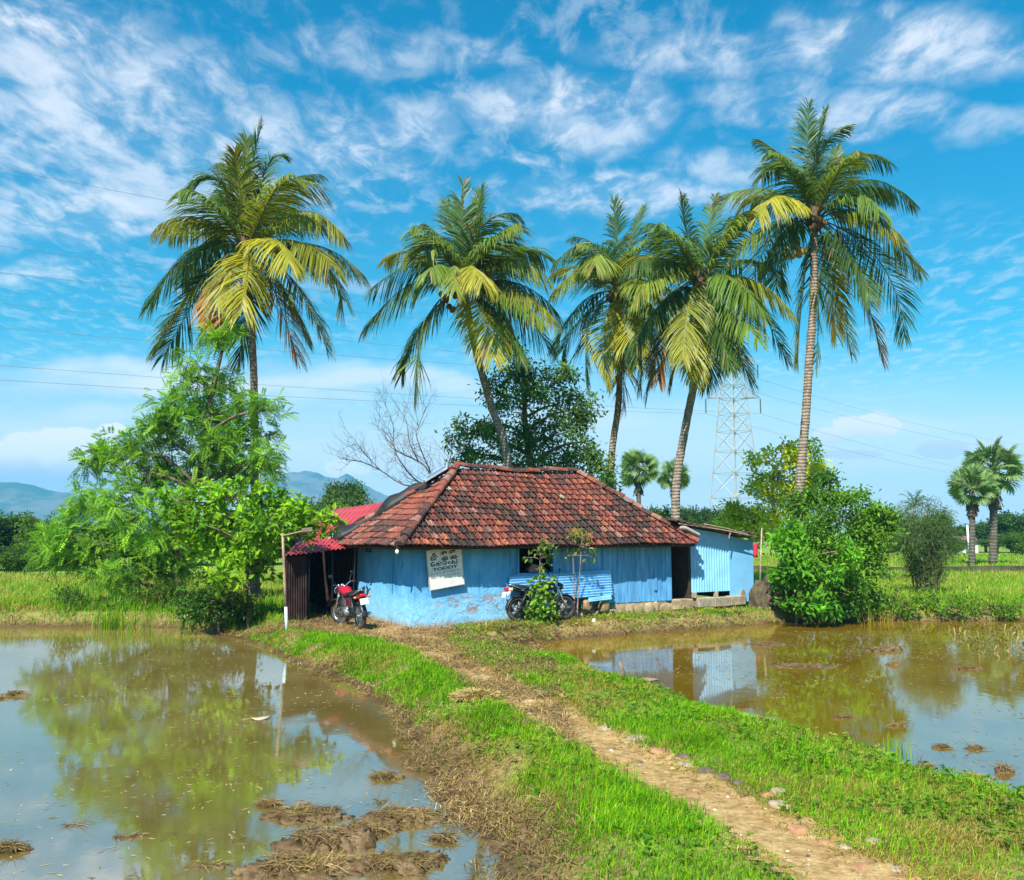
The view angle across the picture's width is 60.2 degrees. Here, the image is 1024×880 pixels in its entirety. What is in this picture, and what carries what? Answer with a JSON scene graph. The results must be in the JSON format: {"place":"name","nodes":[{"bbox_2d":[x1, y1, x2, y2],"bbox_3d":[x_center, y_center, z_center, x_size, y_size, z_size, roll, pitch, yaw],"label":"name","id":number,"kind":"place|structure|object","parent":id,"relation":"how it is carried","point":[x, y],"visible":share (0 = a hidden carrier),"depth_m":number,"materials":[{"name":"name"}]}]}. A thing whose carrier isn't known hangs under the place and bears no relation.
{"place":"outdoors","nodes":[
{"label":"outdoors","id":0,"kind":"place"},
{"bbox_2d":[0,482,170,531],"bbox_3d":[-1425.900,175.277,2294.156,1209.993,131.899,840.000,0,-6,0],"label":"hills","id":1,"kind":"structure","parent":0,"point":[15,497],"depth_m":2172.40,"materials":[{"name":"blue"}]},
{"bbox_2d":[0,627,500,879],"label":"pond water","id":2,"kind":"structure","parent":0,"point":[56,752],"depth_m":10.02,"materials":[{"name":"brown liquid"}]},
{"bbox_2d":[0,831,34,853],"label":"mud clump","id":3,"kind":"object","parent":2,"relation":"on","point":[9,846],"visible":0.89,"depth_m":7.08,"materials":[{"name":"soil"}]},
{"bbox_2d":[112,829,147,840],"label":"mud clump","id":4,"kind":"object","parent":2,"relation":"on","point":[131,837],"visible":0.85,"depth_m":7.40,"materials":[{"name":"soil"}]},
{"bbox_2d":[188,858,236,870],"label":"mud clump","id":5,"kind":"object","parent":2,"relation":"on","point":[218,866],"visible":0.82,"depth_m":6.75,"materials":[{"name":"soil"}]},
{"bbox_2d":[1,646,471,879],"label":"floating scraps","id":6,"kind":"object","parent":2,"relation":"on","point":[185,777],"visible":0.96,"depth_m":8.80,"materials":[{"name":"plant"}]},
{"bbox_2d":[252,792,287,808],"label":"mud clump","id":7,"kind":"object","parent":2,"relation":"on","point":[273,802],"visible":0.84,"depth_m":8.25,"materials":[{"name":"soil"}]},
{"bbox_2d":[231,846,363,879],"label":"mud clump","id":8,"kind":"object","parent":2,"relation":"on","point":[311,866],"visible":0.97,"depth_m":6.60,"materials":[{"name":"soil"}]},
{"bbox_2d":[259,799,355,824],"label":"mud clump","id":9,"kind":"object","parent":2,"relation":"on","point":[290,814],"visible":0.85,"depth_m":7.87,"materials":[{"name":"soil"}]},
{"bbox_2d":[270,820,377,853],"bbox_3d":[-1.554,3.289,7.233,0.909,0.384,0.496,0,-6,0],"label":"mud clump","id":10,"kind":"object","parent":2,"relation":"on","point":[350,838],"visible":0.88,"depth_m":7.14,"materials":[{"name":"soil"}]},
{"bbox_2d":[334,810,403,836],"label":"mud clump","id":11,"kind":"object","parent":2,"relation":"on","point":[381,828],"visible":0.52,"depth_m":7.56,"materials":[{"name":"soil"}]},
{"bbox_2d":[365,768,404,781],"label":"mud clump","id":12,"kind":"object","parent":2,"relation":"on","point":[384,775],"visible":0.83,"depth_m":9.15,"materials":[{"name":"soil"}]},
{"bbox_2d":[344,841,450,877],"bbox_3d":[-0.870,3.251,6.800,0.869,0.285,0.534,0,-6,0],"label":"mud clump","id":13,"kind":"object","parent":2,"relation":"on","point":[405,864],"visible":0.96,"depth_m":6.70,"materials":[{"name":"soil"}]},
{"bbox_2d":[352,798,454,825],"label":"mud clump","id":14,"kind":"object","parent":2,"relation":"on","point":[406,815],"visible":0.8,"depth_m":7.82,"materials":[{"name":"soil"}]},
{"bbox_2d":[421,827,463,845],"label":"mud clump","id":15,"kind":"object","parent":2,"relation":"on","point":[442,837],"visible":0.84,"depth_m":7.31,"materials":[{"name":"soil"}]},
{"bbox_2d":[240,471,388,516],"bbox_3d":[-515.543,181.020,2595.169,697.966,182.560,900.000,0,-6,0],"label":"hills","id":16,"kind":"structure","parent":0,"point":[309,484],"depth_m":2517.20,"materials":[{"name":"blue"}]},
{"bbox_2d":[0,532,1023,879],"bbox_3d":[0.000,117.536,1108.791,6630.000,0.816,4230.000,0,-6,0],"label":"ground","id":17,"kind":"structure","parent":0,"point":[508,866],"depth_m":8.84,"materials":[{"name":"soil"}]},
{"bbox_2d":[0,509,21,546],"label":"tree","id":18,"kind":"object","parent":17,"relation":"on","point":[3,522],"visible":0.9,"depth_m":50.27,"materials":[{"name":"green plant"}]},
{"bbox_2d":[0,511,46,548],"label":"tree","id":19,"kind":"object","parent":17,"relation":"on","point":[6,542],"visible":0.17,"depth_m":50.70,"materials":[{"name":"green plant"}]},
{"bbox_2d":[0,540,47,573],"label":"tree","id":20,"kind":"object","parent":17,"relation":"on","point":[12,561],"visible":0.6,"depth_m":44.03,"materials":[{"name":"green plant"}]},
{"bbox_2d":[8,510,72,570],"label":"tree","id":21,"kind":"object","parent":17,"relation":"on","point":[27,526],"visible":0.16,"depth_m":49.36,"materials":[{"name":"green plant"}]},
{"bbox_2d":[44,580,93,608],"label":"bank weed","id":22,"kind":"object","parent":17,"relation":"on","point":[64,592],"visible":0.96,"depth_m":24.72,"materials":[{"name":"green plant"}]},
{"bbox_2d":[91,604,128,630],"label":"grass tuft","id":23,"kind":"object","parent":17,"relation":"on","point":[112,623],"visible":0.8,"depth_m":23.16,"materials":[{"name":"green plant"}]},
{"bbox_2d":[79,587,146,611],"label":"bank weed","id":24,"kind":"object","parent":17,"relation":"on","point":[99,607],"visible":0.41,"depth_m":24.73,"materials":[{"name":"green plant"}]},
{"bbox_2d":[109,611,154,634],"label":"grass tuft","id":25,"kind":"object","parent":17,"relation":"on","point":[128,627],"visible":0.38,"depth_m":22.31,"materials":[{"name":"green plant"}]},
{"bbox_2d":[0,570,283,605],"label":"paddy crop","id":26,"kind":"object","parent":17,"relation":"on","point":[24,583],"visible":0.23,"depth_m":32.28,"materials":[{"name":"green plant"}]},
{"bbox_2d":[20,319,298,606],"bbox_3d":[-10.313,0.690,26.242,8.225,8.699,3.876,0,-6,0],"label":"feathery tree","id":27,"kind":"object","parent":17,"relation":"on","point":[224,449],"visible":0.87,"depth_m":25.74,"materials":[{"name":"green plant"}]},
{"bbox_2d":[132,573,187,610],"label":"bank weed","id":28,"kind":"object","parent":17,"relation":"on","point":[159,592],"visible":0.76,"depth_m":24.73,"materials":[{"name":"green plant"}]},
{"bbox_2d":[0,589,327,634],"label":"bank grass","id":29,"kind":"structure","parent":17,"relation":"on","point":[270,609],"depth_m":24.30,"materials":[{"name":"green plant"}]},
{"bbox_2d":[163,563,264,635],"bbox_3d":[-7.396,4.022,22.162,2.470,1.858,1.592,0,-6,0],"label":"bank shrub","id":30,"kind":"object","parent":17,"relation":"on","point":[206,604],"visible":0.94,"depth_m":21.90,"materials":[{"name":"green plant"}]},
{"bbox_2d":[151,474,346,626],"bbox_3d":[-6.543,2.779,22.148,5.050,3.863,2.713,0,-6,0],"label":"almond tree","id":31,"kind":"object","parent":17,"relation":"on","point":[243,559],"visible":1,"depth_m":21.96,"materials":[{"name":"green plant"}]},
{"bbox_2d":[138,115,370,596],"bbox_3d":[-8.891,-2.963,29.470,8.370,16.597,7.780,0,-6,0],"label":"coconut palm","id":32,"kind":"object","parent":17,"relation":"on","point":[245,222],"visible":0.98,"depth_m":29.22,"materials":[{"name":"green plant"}]},
{"bbox_2d":[267,514,297,563],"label":"tree","id":33,"kind":"object","parent":17,"relation":"on","point":[290,541],"visible":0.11,"depth_m":58.93,"materials":[{"name":"green plant"}]},
{"bbox_2d":[281,527,312,629],"bbox_3d":[-4.949,3.212,20.160,0.784,2.433,0.115,-1,-6,14],"label":"lamp post","id":34,"kind":"object","parent":17,"relation":"on","point":[309,529],"visible":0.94,"depth_m":20.21,"materials":[{"name":"white metal"}]},
{"bbox_2d":[307,497,348,519],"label":"tree","id":35,"kind":"object","parent":17,"relation":"on","point":[318,507],"visible":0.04,"depth_m":59.40,"materials":[{"name":"green plant"}]},
{"bbox_2d":[314,479,350,507],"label":"tree","id":36,"kind":"object","parent":17,"relation":"on","point":[332,492],"visible":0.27,"depth_m":65.32,"materials":[{"name":"green plant"}]},
{"bbox_2d":[285,502,381,620],"bbox_3d":[-4.738,3.160,24.906,2.974,3.251,7.004,0,-6,0],"label":"lean to shelter","id":37,"kind":"object","parent":17,"relation":"on","point":[308,570],"visible":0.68,"depth_m":23.97,"materials":[{"name":"red metal"}]},
{"bbox_2d":[330,476,370,508],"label":"tree","id":38,"kind":"object","parent":17,"relation":"on","point":[355,493],"visible":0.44,"depth_m":65.73,"materials":[{"name":"green plant"}]},
{"bbox_2d":[324,370,464,485],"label":"bare tree","id":39,"kind":"object","parent":17,"relation":"on","point":[411,457],"visible":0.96,"depth_m":30.93,"materials":[{"name":"wood"}]},
{"bbox_2d":[213,612,629,879],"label":"dry straw","id":40,"kind":"object","parent":17,"relation":"on","point":[490,686],"visible":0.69,"depth_m":10.66,"materials":[{"name":"plant"}]},
{"bbox_2d":[358,175,564,467],"bbox_3d":[-1.773,-2.265,30.955,7.364,15.527,7.552,0,-6,0],"label":"coconut palm","id":41,"kind":"object","parent":17,"relation":"on","point":[460,275],"visible":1,"depth_m":30.86,"materials":[{"name":"green plant"}]},
{"bbox_2d":[447,687,505,702],"bbox_3d":[-0.467,3.375,11.710,0.797,0.185,0.618,0,-6,0],"label":"hay heap","id":42,"kind":"object","parent":17,"relation":"on","point":[467,695],"visible":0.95,"depth_m":11.62,"materials":[{"name":"plant"}]},
{"bbox_2d":[337,461,699,628],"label":"country house","id":43,"kind":"structure","parent":17,"relation":"on","point":[497,523],"depth_m":22.67,"materials":[{"name":"blue paint"}]},
{"bbox_2d":[325,479,431,540],"bbox_3d":[-3.770,2.004,23.608,3.477,1.997,0.785,-1,-6,11],"label":"tarpaulin","id":44,"kind":"object","parent":43,"relation":"on","point":[390,502],"visible":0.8,"depth_m":23.43,"materials":[{"name":"plastic"}]},
{"bbox_2d":[425,463,447,481],"bbox_3d":[-1.988,0.906,23.284,0.616,0.618,0.565,0,-6,0],"label":"solar panel","id":45,"kind":"object","parent":43,"relation":"on","point":[436,472],"visible":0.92,"depth_m":23.23,"materials":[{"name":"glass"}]},
{"bbox_2d":[426,549,464,590],"bbox_3d":[-1.571,3.014,20.858,0.938,0.939,0.044,-5,0,-32],"label":"shop sign","id":46,"kind":"object","parent":43,"relation":"hanging from","point":[445,569],"visible":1,"depth_m":20.83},
{"bbox_2d":[516,548,555,575],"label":"window","id":47,"kind":"structure","parent":43,"relation":"in","point":[522,566],"depth_m":23.84,"materials":[{"name":"blue wood"}]},
{"bbox_2d":[509,569,612,603],"bbox_3d":[1.306,3.728,22.438,3.256,0.794,0.386,4,-7,-31],"label":"tin sheet","id":48,"kind":"object","parent":43,"relation":"attached to","point":[594,585],"visible":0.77,"depth_m":22.75,"materials":[{"name":"blue metal"}]},
{"bbox_2d":[434,335,626,494],"bbox_3d":[0.791,0.798,35.038,7.665,10.186,3.804,1,-6,-11],"label":"dark leafy tree","id":49,"kind":"object","parent":17,"relation":"on","point":[529,437],"visible":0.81,"depth_m":35.03,"materials":[{"name":"green plant"}]},
{"bbox_2d":[502,568,574,621],"bbox_3d":[0.669,3.826,21.800,1.983,1.257,0.856,3,-13,-27],"label":"motorcycle","id":50,"kind":"object","parent":17,"relation":"on","point":[564,607],"visible":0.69,"depth_m":21.65,"materials":[{"name":"metal"}]},
{"bbox_2d":[521,538,560,623],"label":"young sapling","id":51,"kind":"object","parent":17,"relation":"on","point":[538,600],"visible":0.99,"depth_m":21.17,"materials":[{"name":"green plant"}]},
{"bbox_2d":[560,526,597,618],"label":"young sapling","id":52,"kind":"object","parent":17,"relation":"on","point":[576,535],"visible":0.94,"depth_m":22.42,"materials":[{"name":"green plant"}]},
{"bbox_2d":[546,194,691,487],"bbox_3d":[4.951,-2.232,36.491,7.278,16.571,8.252,0,-6,0],"label":"coconut palm","id":53,"kind":"object","parent":17,"relation":"on","point":[597,268],"visible":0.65,"depth_m":35.84,"materials":[{"name":"green plant"}]},
{"bbox_2d":[246,620,1023,879],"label":"grass","id":54,"kind":"structure","parent":17,"relation":"on","point":[609,798],"depth_m":7.92,"materials":[{"name":"green plant"}]},
{"bbox_2d":[618,447,660,503],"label":"palmyra palm","id":55,"kind":"object","parent":17,"relation":"on","point":[633,458],"visible":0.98,"depth_m":65.73,"materials":[{"name":"green plant"}]},
{"bbox_2d":[261,602,1023,879],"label":"ground weeds","id":56,"kind":"object","parent":17,"relation":"on","point":[1010,801],"visible":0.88,"depth_m":8.38,"materials":[{"name":"green plant"}]},
{"bbox_2d":[646,503,670,518],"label":"tree","id":57,"kind":"object","parent":17,"relation":"on","point":[660,512],"visible":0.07,"depth_m":75.28,"materials":[{"name":"green plant"}]},
{"bbox_2d":[656,458,691,496],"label":"palmyra palm","id":58,"kind":"object","parent":17,"relation":"on","point":[664,480],"visible":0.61,"depth_m":71.77,"materials":[{"name":"green plant"}]},
{"bbox_2d":[670,504,702,524],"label":"tree","id":59,"kind":"object","parent":17,"relation":"on","point":[686,515],"visible":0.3,"depth_m":77.43,"materials":[{"name":"green plant"}]},
{"bbox_2d":[610,187,798,519],"bbox_3d":[7.256,-2.245,32.567,7.232,15.779,7.028,0,-6,0],"label":"coconut palm","id":60,"kind":"object","parent":17,"relation":"on","point":[713,320],"visible":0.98,"depth_m":31.61,"materials":[{"name":"green plant"}]},
{"bbox_2d":[698,507,713,525],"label":"tree","id":61,"kind":"object","parent":17,"relation":"on","point":[705,512],"visible":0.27,"depth_m":81.03,"materials":[{"name":"green plant"}]},
{"bbox_2d":[665,518,759,609],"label":"tin shed","id":62,"kind":"structure","parent":17,"relation":"on","point":[715,563],"depth_m":25.47,"materials":[{"name":"blue metal"}]},
{"bbox_2d":[705,505,739,524],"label":"tree","id":63,"kind":"object","parent":17,"relation":"on","point":[714,514],"visible":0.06,"depth_m":79.36,"materials":[{"name":"green plant"}]},
{"bbox_2d":[705,294,766,547],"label":"transmission tower","id":64,"kind":"structure","parent":17,"relation":"on","point":[734,433],"depth_m":120.91,"materials":[{"name":"metal"}]},
{"bbox_2d":[5,328,685,377],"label":"power line","id":65,"kind":"object","parent":64,"relation":"attached to","point":[275,350],"visible":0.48,"depth_m":85.34,"materials":[{"name":"metal"}]},
{"bbox_2d":[5,380,704,413],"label":"power line","id":66,"kind":"object","parent":64,"relation":"attached to","point":[306,397],"visible":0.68,"depth_m":86.85,"materials":[{"name":"metal"}]},
{"bbox_2d":[0,365,759,413],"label":"power line","id":67,"kind":"object","parent":64,"relation":"attached to","point":[319,388],"visible":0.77,"depth_m":88.78,"materials":[{"name":"metal"}]},
{"bbox_2d":[3,303,756,378],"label":"power line","id":68,"kind":"object","parent":64,"relation":"attached to","point":[279,333],"visible":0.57,"depth_m":87.81,"materials":[{"name":"metal"}]},
{"bbox_2d":[476,595,1023,642],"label":"dry straw","id":69,"kind":"object","parent":17,"relation":"on","point":[611,614],"visible":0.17,"depth_m":23.16,"materials":[{"name":"plant"}]},
{"bbox_2d":[753,528,761,580],"bbox_3d":[9.065,4.424,32.680,0.498,2.343,0.100,1,-6,-9],"label":"clothes stick","id":70,"kind":"object","parent":17,"relation":"on","point":[755,549],"visible":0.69,"depth_m":32.70,"materials":[{"name":"red wood"}]},
{"bbox_2d":[748,574,796,614],"bbox_3d":[7.558,4.449,25.650,1.472,1.139,1.288,0,-6,0],"label":"earth mound","id":71,"kind":"object","parent":17,"relation":"on","point":[760,595],"visible":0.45,"depth_m":25.29,"materials":[{"name":"brown soil"}]},
{"bbox_2d":[710,436,841,569],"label":"yellow green tree","id":72,"kind":"object","parent":17,"relation":"on","point":[754,517],"visible":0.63,"depth_m":36.75,"materials":[{"name":"green plant"}]},
{"bbox_2d":[762,510,868,625],"bbox_3d":[8.043,3.622,23.758,2.728,3.475,1.701,-5,-7,37],"label":"cassava shrub","id":73,"kind":"object","parent":17,"relation":"on","point":[818,608],"visible":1,"depth_m":23.70,"materials":[{"name":"green plant"}]},
{"bbox_2d":[712,97,929,554],"bbox_3d":[11.837,-3.913,33.274,8.260,19.310,6.731,0,-6,0],"label":"coconut palm","id":74,"kind":"object","parent":17,"relation":"on","point":[810,190],"visible":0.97,"depth_m":33.52,"materials":[{"name":"green plant"}]},
{"bbox_2d":[763,466,909,622],"bbox_3d":[9.304,3.055,25.041,4.121,4.705,3.368,0,-6,0],"label":"dense bush","id":75,"kind":"object","parent":17,"relation":"on","point":[859,583],"visible":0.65,"depth_m":24.86,"materials":[{"name":"green plant"}]},
{"bbox_2d":[753,568,1023,599],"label":"paddy crop","id":76,"kind":"object","parent":17,"relation":"on","point":[980,580],"visible":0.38,"depth_m":35.89,"materials":[{"name":"green plant"}]},
{"bbox_2d":[753,552,1023,566],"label":"paddy crop","id":77,"kind":"object","parent":17,"relation":"on","point":[767,559],"visible":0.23,"depth_m":62.98,"materials":[{"name":"green plant"}]},
{"bbox_2d":[753,566,1023,572],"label":"field bund","id":78,"kind":"structure","parent":17,"relation":"on","point":[974,568],"depth_m":47.55,"materials":[{"name":"green plant"}]},
{"bbox_2d":[867,572,927,619],"bbox_3d":[10.904,4.524,25.372,1.577,1.469,1.551,4,-7,-32],"label":"bank weed","id":79,"kind":"object","parent":17,"relation":"on","point":[904,603],"visible":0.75,"depth_m":25.28,"materials":[{"name":"green plant"}]},
{"bbox_2d":[798,584,1023,618],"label":"bank grass","id":80,"kind":"structure","parent":17,"relation":"on","point":[1010,598],"depth_m":26.28,"materials":[{"name":"green plant"}]},
{"bbox_2d":[895,489,930,524],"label":"palm","id":81,"kind":"object","parent":17,"relation":"on","point":[916,493],"visible":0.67,"depth_m":91.64,"materials":[{"name":"green plant"}]},
{"bbox_2d":[882,492,968,592],"bbox_3d":[14.375,3.620,30.802,3.013,3.637,3.027,0,-6,0],"label":"bamboo shrub","id":82,"kind":"object","parent":17,"relation":"on","point":[914,544],"visible":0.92,"depth_m":30.43,"materials":[{"name":"green plant"}]},
{"bbox_2d":[901,578,982,622],"bbox_3d":[12.374,4.737,25.490,2.243,1.504,1.593,-5,-8,40],"label":"bank weed","id":83,"kind":"object","parent":17,"relation":"on","point":[934,599],"visible":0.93,"depth_m":25.38,"materials":[{"name":"green plant"}]},
{"bbox_2d":[945,461,999,565],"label":"palmyra palm","id":84,"kind":"object","parent":17,"relation":"on","point":[962,482],"visible":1,"depth_m":56.53,"materials":[{"name":"green plant"}]},
{"bbox_2d":[961,519,1007,552],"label":"tree","id":85,"kind":"object","parent":17,"relation":"on","point":[980,530],"visible":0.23,"depth_m":93.00,"materials":[{"name":"green plant"}]},
{"bbox_2d":[976,533,1007,553],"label":"tree","id":86,"kind":"object","parent":17,"relation":"on","point":[983,542],"visible":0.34,"depth_m":83.25,"materials":[{"name":"green plant"}]},
{"bbox_2d":[961,434,1023,564],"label":"palmyra palm","id":87,"kind":"object","parent":17,"relation":"on","point":[1011,463],"visible":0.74,"depth_m":57.47,"materials":[{"name":"green plant"}]},
{"bbox_2d":[961,589,1023,621],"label":"bank weed","id":88,"kind":"object","parent":17,"relation":"on","point":[1013,608],"visible":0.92,"depth_m":25.26,"materials":[{"name":"green plant"}]},
{"bbox_2d":[985,509,1023,552],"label":"tree","id":89,"kind":"object","parent":17,"relation":"on","point":[1008,520],"visible":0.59,"depth_m":90.65,"materials":[{"name":"green plant"}]},
{"bbox_2d":[998,529,1023,554],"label":"tree","id":90,"kind":"object","parent":17,"relation":"on","point":[1013,541],"visible":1,"depth_m":79.21,"materials":[{"name":"green plant"}]},
{"bbox_2d":[0,0,1023,531],"label":"sky","id":91,"kind":"structure","parent":0,"point":[562,107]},
{"bbox_2d":[280,618,920,879],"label":"path","id":92,"kind":"structure","parent":0,"point":[736,808],"depth_m":7.23,"materials":[{"name":"beige soil"}]},
{"bbox_2d":[327,570,370,628],"bbox_3d":[-3.798,3.766,20.803,0.774,1.257,1.958,-5,-3,-31],"label":"motorcycle","id":93,"kind":"object","parent":92,"relation":"on","point":[347,610],"visible":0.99,"depth_m":20.67,"materials":[{"name":"metal"}]},
{"bbox_2d":[406,634,953,879],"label":"dry straw","id":94,"kind":"object","parent":92,"relation":"on","point":[665,770],"visible":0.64,"depth_m":8.23,"materials":[{"name":"beige plant"}]},
{"bbox_2d":[786,824,807,833],"bbox_3d":[2.152,2.916,6.605,0.191,0.069,0.174,3,-6,-24],"label":"stone","id":95,"kind":"object","parent":92,"relation":"on","point":[797,828],"visible":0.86,"depth_m":6.57,"materials":[{"name":"stone"}]},
{"bbox_2d":[487,603,813,644],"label":"bank grass","id":96,"kind":"structure","parent":0,"point":[703,610],"depth_m":22.64,"materials":[{"name":"green plant"}]},
{"bbox_2d":[524,621,1023,793],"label":"pond water","id":97,"kind":"structure","parent":0,"point":[926,703],"depth_m":15.51,"materials":[{"name":"brown liquid"}]},
{"bbox_2d":[745,641,792,645],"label":"mud clump","id":98,"kind":"object","parent":97,"relation":"on","point":[760,643],"visible":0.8,"depth_m":20.00,"materials":[{"name":"soil"}]},
{"bbox_2d":[559,626,1023,773],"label":"floating scraps","id":99,"kind":"object","parent":97,"relation":"on","point":[839,675],"visible":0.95,"depth_m":17.26,"materials":[{"name":"plant"}]},
{"bbox_2d":[770,660,839,668],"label":"mud clump","id":100,"kind":"object","parent":97,"relation":"on","point":[803,665],"visible":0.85,"depth_m":16.76,"materials":[{"name":"soil"}]},
{"bbox_2d":[864,644,903,651],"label":"mud clump","id":101,"kind":"object","parent":97,"relation":"on","point":[884,648],"visible":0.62,"depth_m":18.99,"materials":[{"name":"soil"}]},
{"bbox_2d":[873,734,917,759],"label":"grass tuft","id":102,"kind":"object","parent":97,"relation":"on","point":[896,749],"visible":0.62,"depth_m":9.96,"materials":[{"name":"green plant"}]},
{"bbox_2d":[947,623,1023,660],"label":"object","id":103,"kind":"object","parent":97,"relation":"on","point":[1001,640],"visible":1,"depth_m":20.74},
{"bbox_2d":[991,761,1019,773],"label":"mud clump","id":104,"kind":"object","parent":97,"relation":"on","point":[1001,768],"visible":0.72,"depth_m":9.40,"materials":[{"name":"soil"}]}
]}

